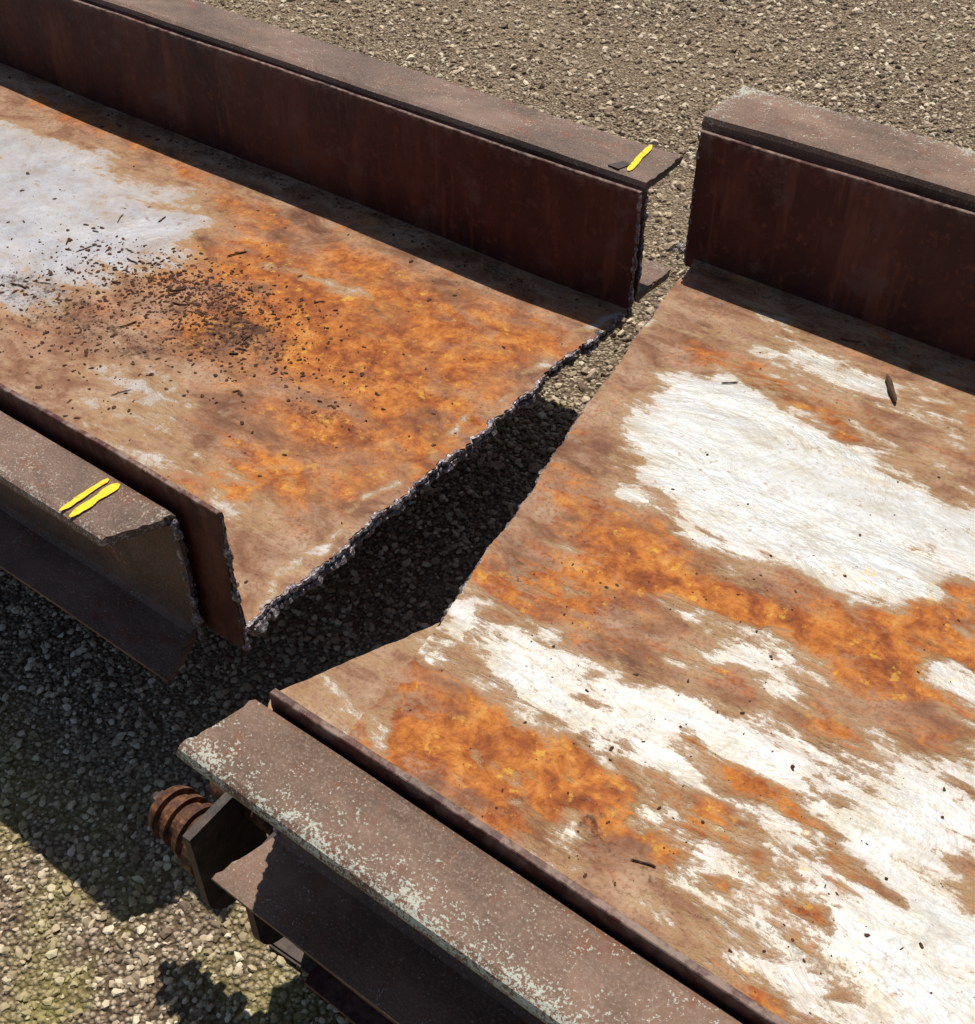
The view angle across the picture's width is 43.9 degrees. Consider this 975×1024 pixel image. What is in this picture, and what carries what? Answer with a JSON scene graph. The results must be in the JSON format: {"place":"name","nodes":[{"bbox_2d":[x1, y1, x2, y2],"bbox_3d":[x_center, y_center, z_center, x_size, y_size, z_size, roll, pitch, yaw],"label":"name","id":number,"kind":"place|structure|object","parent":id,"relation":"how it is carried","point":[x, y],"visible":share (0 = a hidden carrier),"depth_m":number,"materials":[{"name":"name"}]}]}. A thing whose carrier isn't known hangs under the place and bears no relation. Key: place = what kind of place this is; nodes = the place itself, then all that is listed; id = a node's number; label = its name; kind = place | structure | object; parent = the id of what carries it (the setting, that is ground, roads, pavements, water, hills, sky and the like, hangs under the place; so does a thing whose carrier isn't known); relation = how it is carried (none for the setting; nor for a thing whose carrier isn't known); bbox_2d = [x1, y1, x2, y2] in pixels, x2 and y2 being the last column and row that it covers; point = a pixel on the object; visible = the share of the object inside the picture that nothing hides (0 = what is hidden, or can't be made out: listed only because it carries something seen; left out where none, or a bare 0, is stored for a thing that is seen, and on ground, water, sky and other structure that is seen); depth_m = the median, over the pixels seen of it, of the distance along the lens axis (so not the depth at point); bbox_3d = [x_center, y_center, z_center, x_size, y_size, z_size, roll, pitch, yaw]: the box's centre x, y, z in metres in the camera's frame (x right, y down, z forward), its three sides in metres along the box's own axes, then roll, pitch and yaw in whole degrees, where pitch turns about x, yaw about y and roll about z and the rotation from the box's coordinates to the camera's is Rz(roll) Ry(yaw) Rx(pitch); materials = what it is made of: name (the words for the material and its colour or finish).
{"place":"outdoors","nodes":[
{"label":"outdoors","id":0,"kind":"place"},
{"bbox_2d":[0,0,974,1023],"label":"ground","id":1,"kind":"structure","parent":0,"point":[258,982],"depth_m":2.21,"materials":[{"name":"beige gravel"}]},
{"bbox_2d":[176,86,974,1023],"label":"cut steel deck section","id":2,"kind":"object","parent":1,"relation":"on","point":[386,874],"visible":1,"depth_m":1.52,"materials":[{"name":"brown metal"}]},
{"bbox_2d":[148,781,317,973],"bbox_3d":[-0.312,0.472,1.612,0.316,0.420,0.185,25,48,24],"label":"rusty roller bracket","id":3,"kind":"object","parent":2,"relation":"attached to","point":[203,838],"visible":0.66,"depth_m":1.51,"materials":[{"name":"brown metal"}]},
{"bbox_2d":[631,859,655,866],"bbox_3d":[0.173,0.390,1.346,0.029,0.003,0.009,25,48,24],"label":"twig","id":4,"kind":"object","parent":2,"relation":"on","point":[650,864],"visible":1,"depth_m":1.34,"materials":[{"name":"brown wood"}]},
{"bbox_2d":[672,243,685,254],"bbox_3d":[0.369,-0.503,2.305,0.025,0.015,0.035,25,48,24],"label":"slag crumb","id":5,"kind":"object","parent":2,"relation":"attached to","point":[681,247],"visible":0.99,"depth_m":2.30,"materials":[{"name":"grey stone"}]},
{"bbox_2d":[840,338,862,341],"bbox_3d":[0.628,-0.296,2.087,0.039,0.003,0.006,10,44,11],"label":"twig","id":6,"kind":"object","parent":2,"relation":"on","point":[850,340],"visible":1,"depth_m":2.09,"materials":[{"name":"brown wood"}]},
{"bbox_2d":[885,374,896,402],"bbox_3d":[0.662,-0.203,1.983,0.011,0.010,0.075,3,43,3],"label":"twig","id":7,"kind":"object","parent":2,"relation":"on","point":[891,389],"visible":1,"depth_m":1.98,"materials":[{"name":"brown wood"}]},
{"bbox_3d":[-2.297,-0.861,3.187,0.426,0.241,0.426,25,48,24],"label":"timber block","id":8,"kind":"object","parent":1,"relation":"on","visible":0},
{"bbox_2d":[0,0,682,683],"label":"cut steel deck section","id":9,"kind":"object","parent":8,"relation":"on","point":[116,538],"visible":0.99,"depth_m":2.34,"materials":[{"name":"brown metal"}]},
{"bbox_2d":[227,251,247,256],"bbox_3d":[-0.520,-0.537,2.513,0.045,0.004,0.004,-18,46,-18],"label":"twig","id":10,"kind":"object","parent":9,"relation":"on","point":[237,253],"visible":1,"depth_m":2.51,"materials":[{"name":"brown wood"}]},
{"bbox_2d":[0,72,974,1013],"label":"rust scale debris","id":11,"kind":"object","parent":9,"relation":"on","point":[182,294],"visible":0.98,"depth_m":2.36,"materials":[{"name":"brown metal"}]}
]}

